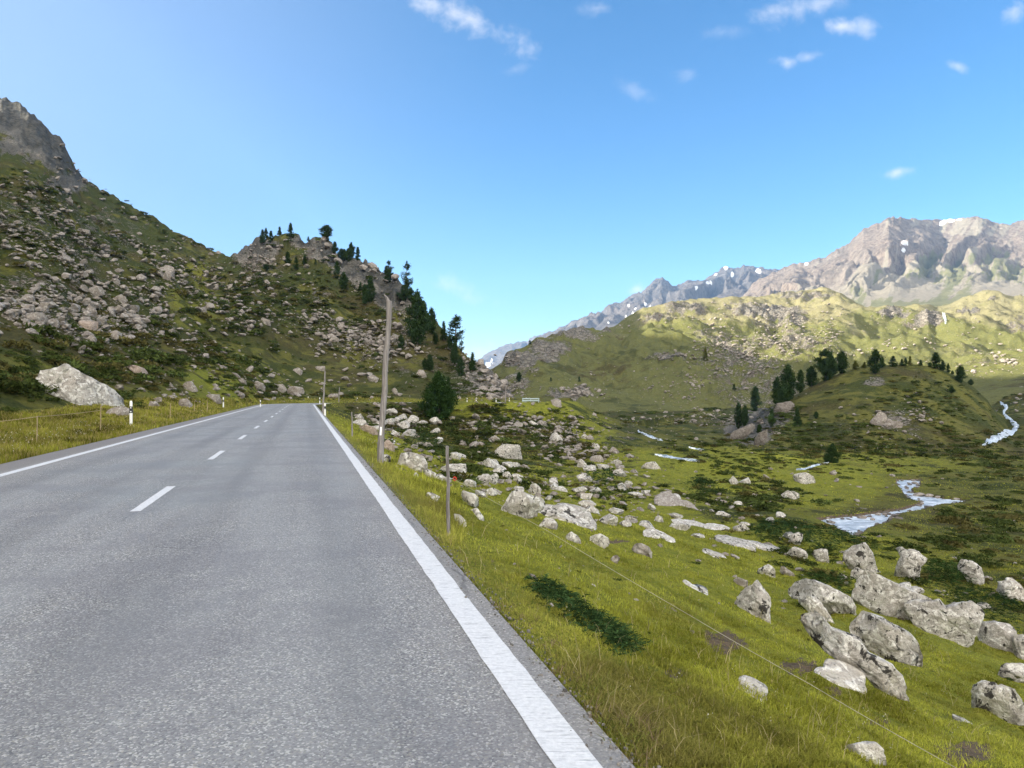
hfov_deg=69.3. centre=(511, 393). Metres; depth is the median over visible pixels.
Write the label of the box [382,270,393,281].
pine tree
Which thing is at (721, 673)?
dry stalks
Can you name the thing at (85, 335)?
boulder
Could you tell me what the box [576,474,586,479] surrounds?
boulder
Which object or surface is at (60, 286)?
boulder
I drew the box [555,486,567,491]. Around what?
boulder
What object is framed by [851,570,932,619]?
boulder
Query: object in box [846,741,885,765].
boulder
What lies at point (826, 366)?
pine tree
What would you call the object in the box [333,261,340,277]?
pine tree
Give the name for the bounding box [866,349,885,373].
pine tree
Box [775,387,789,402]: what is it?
pine tree
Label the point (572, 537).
boulder
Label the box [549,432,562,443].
boulder
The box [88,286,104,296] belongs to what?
boulder
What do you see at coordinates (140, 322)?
boulder
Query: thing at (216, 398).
boulder
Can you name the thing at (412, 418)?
boulder
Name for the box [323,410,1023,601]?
meadow grass
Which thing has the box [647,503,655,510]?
boulder
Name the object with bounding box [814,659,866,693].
boulder
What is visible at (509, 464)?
boulder
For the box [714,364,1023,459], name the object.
knoll
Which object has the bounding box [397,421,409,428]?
boulder
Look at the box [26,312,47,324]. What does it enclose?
boulder
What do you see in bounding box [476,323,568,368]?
distant mountain
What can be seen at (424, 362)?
pine tree
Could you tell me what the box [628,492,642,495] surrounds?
boulder
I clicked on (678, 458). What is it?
stream
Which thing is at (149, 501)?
dash
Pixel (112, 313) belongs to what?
boulder
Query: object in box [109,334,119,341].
boulder
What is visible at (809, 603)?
boulder
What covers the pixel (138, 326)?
boulder
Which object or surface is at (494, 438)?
boulder
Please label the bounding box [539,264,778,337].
blue mountain
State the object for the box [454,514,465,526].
boulder
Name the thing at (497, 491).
boulder
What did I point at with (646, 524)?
boulder
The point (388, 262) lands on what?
pine tree
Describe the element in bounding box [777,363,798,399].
pine tree
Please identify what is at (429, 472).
boulder
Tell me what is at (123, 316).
boulder
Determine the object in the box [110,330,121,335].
boulder
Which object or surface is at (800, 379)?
pine tree
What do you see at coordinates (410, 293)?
pine tree
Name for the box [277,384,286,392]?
boulder
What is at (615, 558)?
boulder
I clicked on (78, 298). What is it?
boulder
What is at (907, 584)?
boulder
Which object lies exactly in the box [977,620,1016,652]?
boulder
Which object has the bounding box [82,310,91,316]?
boulder
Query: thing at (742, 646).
fence wire
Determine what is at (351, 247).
pine tree
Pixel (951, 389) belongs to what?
pine tree
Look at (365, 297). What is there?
pine tree
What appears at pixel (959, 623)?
boulder
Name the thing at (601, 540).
boulder
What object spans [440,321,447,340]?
pine tree
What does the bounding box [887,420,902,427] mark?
boulder
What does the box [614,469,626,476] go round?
boulder
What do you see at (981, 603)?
boulder
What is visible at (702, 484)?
juniper shrub
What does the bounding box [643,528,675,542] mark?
boulder
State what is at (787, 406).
boulder
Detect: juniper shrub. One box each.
[395,431,471,499]
[520,573,652,656]
[566,466,643,506]
[679,474,719,498]
[743,514,869,560]
[795,565,859,593]
[920,556,982,599]
[935,581,1023,629]
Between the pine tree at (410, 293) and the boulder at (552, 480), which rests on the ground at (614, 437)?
the boulder at (552, 480)
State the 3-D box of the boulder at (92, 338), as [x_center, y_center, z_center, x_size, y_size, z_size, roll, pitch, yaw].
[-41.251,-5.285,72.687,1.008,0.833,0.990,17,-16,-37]
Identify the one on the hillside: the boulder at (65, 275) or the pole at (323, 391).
the boulder at (65, 275)
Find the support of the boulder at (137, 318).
on the hillside
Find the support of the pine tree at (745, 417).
on the knoll
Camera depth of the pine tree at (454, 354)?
179.75 m
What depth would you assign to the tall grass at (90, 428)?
30.87 m
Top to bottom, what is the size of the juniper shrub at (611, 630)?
0.362 m
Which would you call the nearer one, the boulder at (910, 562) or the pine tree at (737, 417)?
the boulder at (910, 562)
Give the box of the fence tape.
[0,410,99,421]
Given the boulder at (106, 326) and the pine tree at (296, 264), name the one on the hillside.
the boulder at (106, 326)
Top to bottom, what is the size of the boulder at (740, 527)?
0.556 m
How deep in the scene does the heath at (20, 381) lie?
113.80 m
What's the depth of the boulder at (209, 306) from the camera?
168.56 m
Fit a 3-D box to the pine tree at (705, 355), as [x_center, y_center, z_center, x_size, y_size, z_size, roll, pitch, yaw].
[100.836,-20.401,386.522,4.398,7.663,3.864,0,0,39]
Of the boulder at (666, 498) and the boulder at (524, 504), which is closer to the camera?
the boulder at (524, 504)
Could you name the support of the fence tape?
attached to the fence stake at (37, 430)
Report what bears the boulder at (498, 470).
on the ground at (614, 437)
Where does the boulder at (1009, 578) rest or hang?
on the ground at (614, 437)
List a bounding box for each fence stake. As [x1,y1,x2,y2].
[36,416,37,440]
[351,412,352,436]
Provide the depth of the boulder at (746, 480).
77.03 m
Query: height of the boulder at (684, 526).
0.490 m
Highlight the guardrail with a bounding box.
[522,398,538,401]
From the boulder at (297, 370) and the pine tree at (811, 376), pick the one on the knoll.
the pine tree at (811, 376)
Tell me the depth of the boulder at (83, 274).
117.99 m
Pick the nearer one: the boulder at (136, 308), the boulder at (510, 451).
the boulder at (510, 451)
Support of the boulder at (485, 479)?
on the ground at (614, 437)
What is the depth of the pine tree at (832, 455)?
104.04 m
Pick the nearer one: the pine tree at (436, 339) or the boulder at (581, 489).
the boulder at (581, 489)
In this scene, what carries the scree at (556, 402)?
on the ground at (614, 437)
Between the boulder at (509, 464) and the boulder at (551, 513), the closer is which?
the boulder at (551, 513)
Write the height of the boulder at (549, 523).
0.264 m
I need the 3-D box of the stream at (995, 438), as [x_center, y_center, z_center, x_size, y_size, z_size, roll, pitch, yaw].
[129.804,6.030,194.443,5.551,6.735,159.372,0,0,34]
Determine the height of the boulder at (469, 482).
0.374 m
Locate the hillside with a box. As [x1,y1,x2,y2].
[0,97,226,409]
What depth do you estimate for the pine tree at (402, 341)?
184.29 m
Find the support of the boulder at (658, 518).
on the ground at (614, 437)
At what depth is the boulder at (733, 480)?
72.49 m
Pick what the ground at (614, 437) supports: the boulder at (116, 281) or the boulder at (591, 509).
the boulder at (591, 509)
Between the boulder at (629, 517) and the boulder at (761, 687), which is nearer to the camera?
the boulder at (761, 687)
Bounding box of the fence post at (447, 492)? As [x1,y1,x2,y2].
[446,446,456,535]
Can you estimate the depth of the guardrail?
122.79 m
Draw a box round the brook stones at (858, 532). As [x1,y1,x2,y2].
[826,479,960,537]
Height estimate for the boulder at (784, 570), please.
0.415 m
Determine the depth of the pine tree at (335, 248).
282.56 m
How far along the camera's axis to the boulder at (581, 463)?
83.66 m
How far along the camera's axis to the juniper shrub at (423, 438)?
58.11 m
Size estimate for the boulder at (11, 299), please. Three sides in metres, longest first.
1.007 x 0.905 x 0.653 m
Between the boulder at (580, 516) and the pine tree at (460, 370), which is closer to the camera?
the boulder at (580, 516)
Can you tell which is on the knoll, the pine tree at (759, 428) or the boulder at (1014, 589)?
the pine tree at (759, 428)
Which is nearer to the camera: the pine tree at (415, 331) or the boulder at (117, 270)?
the boulder at (117, 270)
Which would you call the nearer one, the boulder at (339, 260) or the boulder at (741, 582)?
the boulder at (741, 582)
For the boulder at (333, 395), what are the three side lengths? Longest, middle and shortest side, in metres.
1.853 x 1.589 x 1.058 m
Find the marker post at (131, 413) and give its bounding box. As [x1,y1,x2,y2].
[129,401,132,423]
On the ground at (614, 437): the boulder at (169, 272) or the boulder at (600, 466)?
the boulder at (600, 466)
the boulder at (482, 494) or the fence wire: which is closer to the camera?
the fence wire
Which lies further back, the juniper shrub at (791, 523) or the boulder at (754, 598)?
the juniper shrub at (791, 523)
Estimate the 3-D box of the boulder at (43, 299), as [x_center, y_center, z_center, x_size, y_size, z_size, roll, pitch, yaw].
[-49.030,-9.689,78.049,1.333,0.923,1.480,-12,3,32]
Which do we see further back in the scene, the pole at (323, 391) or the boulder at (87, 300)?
the boulder at (87, 300)
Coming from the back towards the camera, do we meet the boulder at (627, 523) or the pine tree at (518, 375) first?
the pine tree at (518, 375)
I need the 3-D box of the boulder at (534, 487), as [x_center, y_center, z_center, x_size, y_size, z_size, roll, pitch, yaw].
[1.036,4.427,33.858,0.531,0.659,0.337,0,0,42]
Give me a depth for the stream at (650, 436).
118.00 m
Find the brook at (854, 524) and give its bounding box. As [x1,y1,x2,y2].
[821,480,962,534]
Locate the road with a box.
[0,402,634,767]
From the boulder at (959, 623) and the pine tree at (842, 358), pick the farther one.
the pine tree at (842, 358)
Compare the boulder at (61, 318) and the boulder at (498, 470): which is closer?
the boulder at (498, 470)
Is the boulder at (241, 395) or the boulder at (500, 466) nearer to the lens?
the boulder at (500, 466)
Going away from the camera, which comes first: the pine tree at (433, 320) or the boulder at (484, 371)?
the boulder at (484, 371)
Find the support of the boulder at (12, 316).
on the hillside
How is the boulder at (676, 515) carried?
on the ground at (614, 437)
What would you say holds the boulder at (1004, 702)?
on the ground at (614, 437)
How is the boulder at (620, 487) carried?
on the ground at (614, 437)
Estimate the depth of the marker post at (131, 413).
32.41 m
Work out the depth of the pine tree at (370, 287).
229.46 m
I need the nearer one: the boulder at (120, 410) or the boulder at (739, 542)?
the boulder at (739, 542)
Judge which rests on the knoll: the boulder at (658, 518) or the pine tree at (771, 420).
the pine tree at (771, 420)
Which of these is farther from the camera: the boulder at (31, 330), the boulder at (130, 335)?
the boulder at (130, 335)
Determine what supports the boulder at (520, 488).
on the ground at (614, 437)
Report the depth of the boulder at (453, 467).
24.36 m
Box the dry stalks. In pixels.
[459,520,1012,764]
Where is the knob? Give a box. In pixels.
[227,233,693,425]
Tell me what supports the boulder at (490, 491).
on the ground at (614, 437)
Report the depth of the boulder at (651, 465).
87.39 m
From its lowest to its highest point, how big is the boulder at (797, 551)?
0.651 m
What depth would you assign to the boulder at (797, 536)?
36.41 m
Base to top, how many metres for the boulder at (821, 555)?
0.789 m
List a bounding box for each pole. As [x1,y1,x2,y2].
[322,371,325,412]
[377,294,391,463]
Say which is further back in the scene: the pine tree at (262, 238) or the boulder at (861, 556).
the pine tree at (262, 238)
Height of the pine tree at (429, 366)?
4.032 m
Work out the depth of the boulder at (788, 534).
37.31 m
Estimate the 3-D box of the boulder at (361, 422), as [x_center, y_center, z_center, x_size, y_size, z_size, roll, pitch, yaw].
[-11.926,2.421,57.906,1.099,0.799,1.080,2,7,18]
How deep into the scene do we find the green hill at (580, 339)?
369.75 m
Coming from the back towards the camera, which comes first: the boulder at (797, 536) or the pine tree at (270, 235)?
the pine tree at (270, 235)
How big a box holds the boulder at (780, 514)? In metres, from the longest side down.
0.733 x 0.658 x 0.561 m
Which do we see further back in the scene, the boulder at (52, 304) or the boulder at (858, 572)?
the boulder at (52, 304)
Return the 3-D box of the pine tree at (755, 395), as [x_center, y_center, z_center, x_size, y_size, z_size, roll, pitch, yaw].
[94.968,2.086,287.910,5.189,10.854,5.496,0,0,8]
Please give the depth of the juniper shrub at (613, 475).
59.92 m
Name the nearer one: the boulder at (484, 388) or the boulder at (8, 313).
the boulder at (8, 313)
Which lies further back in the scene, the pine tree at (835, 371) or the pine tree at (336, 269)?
the pine tree at (336, 269)
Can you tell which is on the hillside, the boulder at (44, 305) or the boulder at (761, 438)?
the boulder at (44, 305)
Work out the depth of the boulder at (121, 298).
113.81 m
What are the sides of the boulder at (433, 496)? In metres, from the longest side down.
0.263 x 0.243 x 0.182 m
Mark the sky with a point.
(535, 166)
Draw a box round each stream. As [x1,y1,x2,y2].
[638,430,662,440]
[655,454,696,461]
[796,462,828,469]
[982,401,1018,444]
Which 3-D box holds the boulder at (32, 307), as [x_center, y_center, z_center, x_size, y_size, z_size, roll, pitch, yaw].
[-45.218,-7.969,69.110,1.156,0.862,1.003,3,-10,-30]
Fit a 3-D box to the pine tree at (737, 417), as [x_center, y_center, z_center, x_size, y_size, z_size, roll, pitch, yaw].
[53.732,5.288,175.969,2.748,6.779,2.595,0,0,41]
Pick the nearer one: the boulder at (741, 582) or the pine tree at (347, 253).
the boulder at (741, 582)
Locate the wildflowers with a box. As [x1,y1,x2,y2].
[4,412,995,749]
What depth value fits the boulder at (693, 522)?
40.31 m
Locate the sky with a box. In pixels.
[0,0,1023,359]
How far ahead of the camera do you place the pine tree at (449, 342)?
190.41 m
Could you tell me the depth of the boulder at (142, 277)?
175.76 m
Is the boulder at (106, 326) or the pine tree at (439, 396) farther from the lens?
the pine tree at (439, 396)
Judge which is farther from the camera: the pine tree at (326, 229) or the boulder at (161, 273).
the pine tree at (326, 229)
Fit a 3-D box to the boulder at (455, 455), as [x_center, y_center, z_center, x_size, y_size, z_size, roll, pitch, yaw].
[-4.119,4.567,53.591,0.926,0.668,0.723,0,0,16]
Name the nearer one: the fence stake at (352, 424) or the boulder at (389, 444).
the boulder at (389, 444)
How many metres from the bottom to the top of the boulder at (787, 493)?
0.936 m
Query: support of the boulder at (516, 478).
on the ground at (614, 437)
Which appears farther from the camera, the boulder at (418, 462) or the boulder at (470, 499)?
the boulder at (418, 462)
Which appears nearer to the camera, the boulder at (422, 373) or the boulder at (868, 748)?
the boulder at (868, 748)
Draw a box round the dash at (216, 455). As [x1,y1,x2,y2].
[209,451,223,458]
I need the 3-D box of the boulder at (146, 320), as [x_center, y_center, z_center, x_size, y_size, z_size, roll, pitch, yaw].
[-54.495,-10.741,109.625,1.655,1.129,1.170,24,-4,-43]
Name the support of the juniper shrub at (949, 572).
on the ground at (614, 437)
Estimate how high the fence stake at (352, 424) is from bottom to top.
1.177 m
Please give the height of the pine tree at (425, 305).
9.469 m
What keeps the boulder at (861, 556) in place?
on the ground at (614, 437)
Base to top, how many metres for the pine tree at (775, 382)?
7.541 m
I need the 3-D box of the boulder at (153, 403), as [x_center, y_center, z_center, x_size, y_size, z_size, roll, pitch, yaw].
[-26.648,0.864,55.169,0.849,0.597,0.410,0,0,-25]
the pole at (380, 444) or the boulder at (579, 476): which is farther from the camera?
the boulder at (579, 476)
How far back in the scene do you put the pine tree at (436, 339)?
192.99 m
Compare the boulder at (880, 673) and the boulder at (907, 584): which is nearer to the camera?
the boulder at (880, 673)
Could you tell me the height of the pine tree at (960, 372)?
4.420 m
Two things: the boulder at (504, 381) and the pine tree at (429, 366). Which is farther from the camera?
the pine tree at (429, 366)
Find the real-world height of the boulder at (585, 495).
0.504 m
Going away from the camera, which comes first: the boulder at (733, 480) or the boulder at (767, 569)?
the boulder at (767, 569)
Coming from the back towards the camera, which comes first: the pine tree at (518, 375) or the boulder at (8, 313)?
the pine tree at (518, 375)
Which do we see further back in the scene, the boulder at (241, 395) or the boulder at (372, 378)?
the boulder at (372, 378)
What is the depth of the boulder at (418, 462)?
17.80 m
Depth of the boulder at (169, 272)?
186.44 m
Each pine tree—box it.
[259,229,265,243]
[268,231,273,241]
[276,226,281,235]
[284,251,291,263]
[286,223,294,237]
[292,257,298,269]
[302,255,306,264]
[317,225,332,240]
[331,241,338,252]
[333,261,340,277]
[337,248,343,259]
[338,272,347,289]
[343,248,353,261]
[349,242,355,254]
[354,246,360,260]
[361,284,369,304]
[366,276,376,301]
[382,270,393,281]
[384,260,393,273]
[396,285,408,300]
[397,334,404,348]
[399,260,413,287]
[401,288,430,344]
[406,287,414,300]
[417,371,459,419]
[418,300,430,325]
[421,359,426,368]
[424,354,433,370]
[428,307,436,334]
[432,333,439,344]
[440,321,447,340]
[447,314,465,343]
[447,334,452,347]
[450,342,461,364]
[456,356,465,375]
[458,340,463,352]
[468,352,476,371]
[516,372,521,380]
[701,348,708,360]
[732,402,742,428]
[741,404,748,425]
[750,385,762,410]
[756,424,761,432]
[767,409,776,425]
[770,376,783,403]
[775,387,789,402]
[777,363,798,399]
[791,408,801,426]
[795,368,805,392]
[804,366,819,386]
[812,348,838,380]
[822,443,842,462]
[832,355,838,375]
[835,350,849,372]
[851,360,858,368]
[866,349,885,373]
[888,356,899,366]
[928,352,944,368]
[940,361,946,369]
[949,386,955,392]
[954,366,967,382]
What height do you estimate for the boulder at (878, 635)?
0.960 m
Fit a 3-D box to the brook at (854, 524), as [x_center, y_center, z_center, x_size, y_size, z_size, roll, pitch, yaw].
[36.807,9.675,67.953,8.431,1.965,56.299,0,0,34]
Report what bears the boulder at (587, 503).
on the ground at (614, 437)
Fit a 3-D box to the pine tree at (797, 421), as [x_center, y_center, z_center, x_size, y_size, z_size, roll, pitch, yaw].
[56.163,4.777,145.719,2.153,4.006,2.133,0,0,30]
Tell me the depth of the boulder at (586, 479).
63.90 m
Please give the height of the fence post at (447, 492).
1.236 m
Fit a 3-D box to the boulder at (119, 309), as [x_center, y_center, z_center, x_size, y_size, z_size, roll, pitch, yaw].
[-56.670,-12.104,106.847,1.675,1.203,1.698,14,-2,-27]
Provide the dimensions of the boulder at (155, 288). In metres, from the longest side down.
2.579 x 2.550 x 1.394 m
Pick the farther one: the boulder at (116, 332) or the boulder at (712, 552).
the boulder at (116, 332)
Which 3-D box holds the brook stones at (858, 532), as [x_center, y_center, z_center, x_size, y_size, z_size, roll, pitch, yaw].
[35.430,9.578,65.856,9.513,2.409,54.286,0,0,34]
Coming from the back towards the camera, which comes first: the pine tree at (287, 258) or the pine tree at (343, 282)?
the pine tree at (287, 258)
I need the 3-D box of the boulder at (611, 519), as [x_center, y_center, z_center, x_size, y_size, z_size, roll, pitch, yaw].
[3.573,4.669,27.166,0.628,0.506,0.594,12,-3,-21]
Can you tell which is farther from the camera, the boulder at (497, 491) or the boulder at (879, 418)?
the boulder at (879, 418)
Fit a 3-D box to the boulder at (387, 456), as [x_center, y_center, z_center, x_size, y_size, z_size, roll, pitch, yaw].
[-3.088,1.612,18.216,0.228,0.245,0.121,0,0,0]
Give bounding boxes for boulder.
[1,310,15,317]
[3,311,14,316]
[5,297,16,302]
[10,309,21,314]
[20,294,34,302]
[21,304,34,311]
[25,328,38,333]
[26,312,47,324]
[36,363,124,406]
[38,297,52,301]
[38,302,49,309]
[48,318,58,326]
[49,301,56,307]
[57,283,64,288]
[57,316,64,321]
[61,272,71,278]
[61,324,71,328]
[71,303,80,311]
[73,296,82,301]
[78,320,97,330]
[79,285,88,292]
[80,271,88,278]
[81,332,94,337]
[82,229,90,235]
[82,298,90,303]
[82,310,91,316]
[85,304,96,317]
[86,335,96,341]
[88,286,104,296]
[91,301,100,308]
[99,317,106,324]
[101,324,110,329]
[106,406,128,415]
[107,310,115,316]
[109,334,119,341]
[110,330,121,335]
[111,278,119,285]
[113,294,127,303]
[114,305,125,313]
[115,268,123,272]
[119,313,128,319]
[124,334,134,338]
[126,365,147,373]
[128,305,139,311]
[131,316,141,323]
[132,324,142,329]
[134,320,142,324]
[136,274,146,280]
[142,318,150,323]
[148,401,159,405]
[149,286,160,291]
[154,265,174,279]
[154,397,161,402]
[157,270,163,276]
[178,398,192,407]
[183,381,197,391]
[205,283,214,289]
[205,302,214,309]
[206,394,221,403]
[237,392,244,398]
[254,381,265,391]
[261,318,270,325]
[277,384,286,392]
[287,386,304,394]
[293,367,302,374]
[315,366,324,370]
[328,394,337,398]
[330,334,339,341]
[334,258,341,264]
[353,419,365,425]
[359,425,377,434]
[367,262,376,268]
[367,375,378,381]
[384,439,394,451]
[384,454,390,461]
[386,408,397,415]
[386,418,395,422]
[394,322,401,328]
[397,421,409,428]
[398,452,427,472]
[403,429,415,435]
[408,415,418,421]
[416,370,426,377]
[424,468,438,478]
[426,492,439,501]
[429,417,440,424]
[430,428,439,432]
[440,463,466,472]
[450,452,460,459]
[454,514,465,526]
[461,490,478,507]
[464,479,475,487]
[472,508,483,520]
[475,475,489,485]
[475,490,485,497]
[479,386,487,390]
[480,369,489,373]
[482,459,494,467]
[485,488,500,494]
[486,393,495,397]
[486,488,496,495]
[488,436,499,440]
[489,473,498,484]
[493,468,503,471]
[494,465,506,470]
[495,444,521,458]
[500,379,507,384]
[501,490,544,518]
[502,462,513,468]
[502,472,511,478]
[513,475,521,481]
[513,486,523,491]
[528,483,540,493]
[539,503,596,529]
[539,517,557,529]
[545,509,556,516]
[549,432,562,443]
[549,478,557,484]
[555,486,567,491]
[566,532,580,543]
[573,486,586,492]
[576,459,586,467]
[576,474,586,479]
[578,500,595,506]
[580,493,592,499]
[583,465,595,470]
[583,476,592,481]
[586,506,599,513]
[589,455,603,461]
[589,487,601,493]
[590,534,609,548]
[597,464,608,468]
[599,514,617,525]
[608,507,623,514]
[610,459,621,463]
[610,555,619,563]
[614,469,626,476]
[617,483,625,490]
[619,519,631,526]
[624,515,635,519]
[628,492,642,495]
[631,543,651,557]
[639,520,654,528]
[641,462,660,468]
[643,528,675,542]
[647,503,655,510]
[654,491,697,509]
[654,516,663,521]
[669,522,690,530]
[671,513,682,518]
[671,519,703,526]
[683,580,707,594]
[692,533,704,537]
[702,548,725,558]
[703,523,729,529]
[714,535,779,550]
[716,511,730,516]
[729,476,738,483]
[730,423,754,439]
[733,523,748,530]
[733,577,747,587]
[734,580,770,623]
[738,675,767,702]
[739,477,750,483]
[754,429,767,444]
[757,564,775,577]
[774,401,794,414]
[776,512,785,517]
[780,490,795,498]
[780,566,794,576]
[783,532,793,538]
[786,546,807,558]
[788,532,802,544]
[788,578,856,614]
[790,491,799,498]
[793,472,815,483]
[798,594,833,622]
[800,610,908,700]
[812,548,828,562]
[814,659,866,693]
[843,542,877,570]
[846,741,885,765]
[849,610,922,666]
[850,567,863,578]
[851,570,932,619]
[870,411,886,425]
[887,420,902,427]
[894,546,927,579]
[899,582,911,588]
[903,599,984,646]
[910,586,924,593]
[912,492,924,495]
[952,714,972,724]
[957,559,984,584]
[971,680,1023,725]
[977,602,990,607]
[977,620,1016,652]
[997,580,1023,601]
[998,663,1023,682]
[1005,577,1016,581]
[1012,634,1023,659]
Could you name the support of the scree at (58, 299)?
on the hillside
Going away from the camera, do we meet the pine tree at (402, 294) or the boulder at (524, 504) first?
the boulder at (524, 504)
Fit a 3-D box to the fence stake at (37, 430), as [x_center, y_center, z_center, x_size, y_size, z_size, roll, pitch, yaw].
[-12.988,1.143,20.247,0.043,1.048,0.036,0,0,0]
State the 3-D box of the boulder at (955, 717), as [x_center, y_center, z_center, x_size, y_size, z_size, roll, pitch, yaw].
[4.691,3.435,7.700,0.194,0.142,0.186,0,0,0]
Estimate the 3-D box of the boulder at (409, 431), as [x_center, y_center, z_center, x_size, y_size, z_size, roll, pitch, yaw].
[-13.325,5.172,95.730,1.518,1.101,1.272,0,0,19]
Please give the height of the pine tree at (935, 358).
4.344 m
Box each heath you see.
[0,157,502,434]
[344,367,1023,757]
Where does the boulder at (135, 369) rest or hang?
on the hillside
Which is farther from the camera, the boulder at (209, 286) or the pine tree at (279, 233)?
the pine tree at (279, 233)
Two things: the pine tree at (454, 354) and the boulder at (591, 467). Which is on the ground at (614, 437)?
the boulder at (591, 467)
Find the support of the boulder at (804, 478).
on the ground at (614, 437)
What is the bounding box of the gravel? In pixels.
[340,433,660,767]
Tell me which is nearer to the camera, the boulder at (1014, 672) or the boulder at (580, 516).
the boulder at (1014, 672)
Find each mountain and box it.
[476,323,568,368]
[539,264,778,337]
[742,216,1023,306]
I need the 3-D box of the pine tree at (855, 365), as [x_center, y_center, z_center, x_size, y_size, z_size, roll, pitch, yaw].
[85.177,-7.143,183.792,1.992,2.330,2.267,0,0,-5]
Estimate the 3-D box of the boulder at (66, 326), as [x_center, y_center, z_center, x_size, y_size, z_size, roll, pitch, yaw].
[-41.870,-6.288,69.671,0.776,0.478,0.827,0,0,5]
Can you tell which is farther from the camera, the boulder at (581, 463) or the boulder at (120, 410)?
the boulder at (581, 463)
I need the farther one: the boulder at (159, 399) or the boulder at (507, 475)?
the boulder at (159, 399)
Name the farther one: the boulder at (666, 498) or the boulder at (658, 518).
the boulder at (666, 498)
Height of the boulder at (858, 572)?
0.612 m
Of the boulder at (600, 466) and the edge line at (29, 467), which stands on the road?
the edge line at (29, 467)
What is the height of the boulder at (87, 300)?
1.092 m
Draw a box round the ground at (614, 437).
[0,385,1023,767]
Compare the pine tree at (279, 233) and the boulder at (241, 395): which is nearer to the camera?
the boulder at (241, 395)
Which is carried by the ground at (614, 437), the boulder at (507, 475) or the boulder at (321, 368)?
the boulder at (507, 475)
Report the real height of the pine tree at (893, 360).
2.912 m
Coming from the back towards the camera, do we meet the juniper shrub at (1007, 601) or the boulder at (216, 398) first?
the boulder at (216, 398)
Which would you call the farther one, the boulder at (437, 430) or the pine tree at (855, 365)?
the pine tree at (855, 365)
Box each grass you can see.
[0,395,513,463]
[321,402,473,545]
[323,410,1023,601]
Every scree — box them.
[0,143,513,412]
[354,386,1023,734]
[493,292,1023,411]
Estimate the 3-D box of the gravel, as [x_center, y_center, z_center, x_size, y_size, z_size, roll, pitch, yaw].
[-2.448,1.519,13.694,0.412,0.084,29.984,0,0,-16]
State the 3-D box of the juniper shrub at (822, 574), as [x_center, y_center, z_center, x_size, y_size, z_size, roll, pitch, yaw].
[10.752,6.351,25.065,2.501,2.076,13.800,0,0,25]
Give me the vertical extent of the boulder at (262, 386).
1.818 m
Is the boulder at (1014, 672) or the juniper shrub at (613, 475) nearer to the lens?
the boulder at (1014, 672)
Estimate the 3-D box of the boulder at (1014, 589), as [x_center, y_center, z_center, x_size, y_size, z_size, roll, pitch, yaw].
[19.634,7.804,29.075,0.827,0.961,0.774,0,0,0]
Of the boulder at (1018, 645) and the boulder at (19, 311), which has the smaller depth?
the boulder at (1018, 645)
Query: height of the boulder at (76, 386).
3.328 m
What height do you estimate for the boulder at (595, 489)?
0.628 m
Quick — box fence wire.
[454,479,955,767]
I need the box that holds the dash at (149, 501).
[131,486,174,510]
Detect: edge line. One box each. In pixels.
[0,403,295,476]
[314,404,602,767]
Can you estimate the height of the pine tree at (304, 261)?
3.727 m
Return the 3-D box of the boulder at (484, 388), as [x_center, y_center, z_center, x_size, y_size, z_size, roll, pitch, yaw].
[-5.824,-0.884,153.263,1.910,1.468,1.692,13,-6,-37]
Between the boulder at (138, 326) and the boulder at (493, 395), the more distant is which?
the boulder at (493, 395)
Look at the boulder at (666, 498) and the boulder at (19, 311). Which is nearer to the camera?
the boulder at (666, 498)
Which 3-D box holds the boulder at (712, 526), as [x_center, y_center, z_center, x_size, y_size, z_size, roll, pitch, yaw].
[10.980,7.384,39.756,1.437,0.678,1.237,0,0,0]
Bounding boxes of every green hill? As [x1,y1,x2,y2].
[490,325,694,411]
[581,287,1023,410]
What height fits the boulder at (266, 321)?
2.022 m
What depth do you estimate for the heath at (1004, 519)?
87.62 m
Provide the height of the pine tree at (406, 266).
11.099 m
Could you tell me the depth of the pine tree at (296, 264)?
258.29 m
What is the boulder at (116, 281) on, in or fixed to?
on the hillside
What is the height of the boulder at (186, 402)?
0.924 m
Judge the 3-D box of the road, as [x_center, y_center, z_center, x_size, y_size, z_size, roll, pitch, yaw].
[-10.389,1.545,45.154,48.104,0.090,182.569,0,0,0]
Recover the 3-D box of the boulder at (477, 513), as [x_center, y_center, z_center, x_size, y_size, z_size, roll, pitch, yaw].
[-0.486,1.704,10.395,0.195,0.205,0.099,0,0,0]
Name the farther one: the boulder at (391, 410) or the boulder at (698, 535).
the boulder at (391, 410)
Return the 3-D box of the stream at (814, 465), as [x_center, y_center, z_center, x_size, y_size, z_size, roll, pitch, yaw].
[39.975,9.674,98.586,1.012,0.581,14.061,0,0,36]
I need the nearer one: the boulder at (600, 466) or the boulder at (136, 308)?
the boulder at (600, 466)
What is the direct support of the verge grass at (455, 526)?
on the ground at (614, 437)
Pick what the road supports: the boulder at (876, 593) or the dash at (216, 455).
the dash at (216, 455)
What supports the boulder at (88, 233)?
on the hillside

